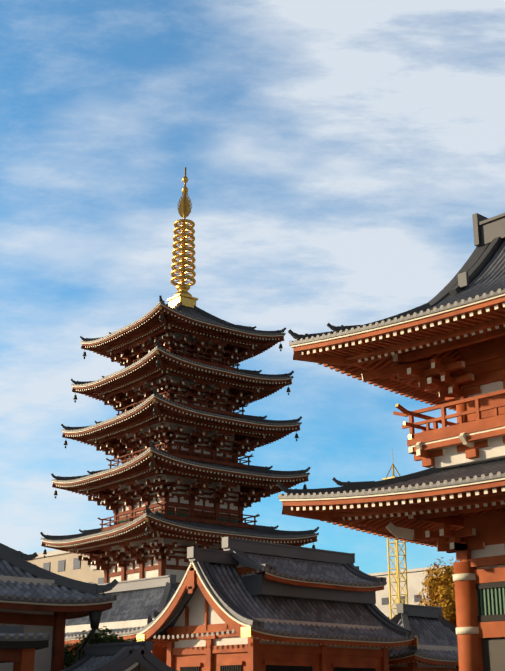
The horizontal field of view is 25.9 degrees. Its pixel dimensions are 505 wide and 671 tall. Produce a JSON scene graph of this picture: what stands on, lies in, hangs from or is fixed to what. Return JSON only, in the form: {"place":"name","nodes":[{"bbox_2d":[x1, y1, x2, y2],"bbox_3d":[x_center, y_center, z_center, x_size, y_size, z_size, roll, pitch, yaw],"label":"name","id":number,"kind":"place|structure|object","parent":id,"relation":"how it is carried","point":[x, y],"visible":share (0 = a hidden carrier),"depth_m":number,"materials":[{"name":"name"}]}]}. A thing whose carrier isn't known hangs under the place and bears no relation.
{"place":"outdoors","nodes":[
{"label":"outdoors","id":0,"kind":"place"},
{"bbox_2d":[0,543,118,670],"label":"hall","id":1,"kind":"structure","parent":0,"point":[39,606],"depth_m":34.01,"materials":[{"name":"grey tile"}]},
{"bbox_2d":[28,550,103,583],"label":"beige city blocks","id":2,"kind":"structure","parent":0,"point":[66,564],"depth_m":140.81,"materials":[{"name":"concrete"}]},
{"bbox_2d":[63,626,142,668],"bbox_3d":[-5.658,13.150,40.329,3.386,4.797,4.207,5,-19,-13],"label":"shrub","id":3,"kind":"object","parent":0,"point":[70,658],"visible":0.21,"depth_m":39.98,"materials":[{"name":"green plant"}]},
{"bbox_2d":[60,641,177,670],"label":"roof","id":4,"kind":"structure","parent":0,"point":[131,656],"depth_m":31.22,"materials":[{"name":"grey tile"}]},
{"bbox_2d":[64,574,178,663],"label":"hall","id":5,"kind":"structure","parent":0,"point":[138,605],"depth_m":61.27,"materials":[{"name":"grey tile"}]},
{"bbox_2d":[40,167,318,584],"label":"pagoda","id":6,"kind":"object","parent":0,"point":[178,436],"visible":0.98,"depth_m":98.75,"materials":[{"name":"red wood"}]},
{"bbox_2d":[0,0,504,573],"label":"sky","id":7,"kind":"structure","parent":0,"point":[339,157],"materials":[{"name":"blue"}]},
{"bbox_2d":[136,546,417,670],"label":"hall","id":8,"kind":"structure","parent":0,"point":[214,615],"depth_m":50.11,"materials":[{"name":"grey tile"}]},
{"bbox_2d":[222,537,386,604],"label":"hall roof","id":9,"kind":"structure","parent":8,"relation":"on","point":[349,582],"depth_m":52.64,"materials":[{"name":"grey tile"}]},
{"bbox_2d":[277,213,504,670],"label":"temple gate","id":10,"kind":"structure","parent":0,"point":[443,349],"depth_m":41.01,"materials":[{"name":"wood"}]},
{"bbox_2d":[382,449,407,618],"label":"crane mast","id":11,"kind":"object","parent":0,"point":[397,569],"visible":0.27,"depth_m":174.98,"materials":[{"name":"yellow metal"}]},
{"bbox_2d":[368,565,452,618],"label":"building","id":12,"kind":"structure","parent":0,"point":[416,578],"depth_m":207.17,"materials":[{"name":"concrete"}]},
{"bbox_2d":[388,603,458,670],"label":"temple building","id":13,"kind":"structure","parent":0,"point":[436,649],"depth_m":57.04,"materials":[{"name":"grey tile"}]},
{"bbox_2d":[414,557,458,626],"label":"ginkgo","id":14,"kind":"object","parent":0,"point":[440,588],"visible":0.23,"depth_m":67.26,"materials":[{"name":"yellow plant"}]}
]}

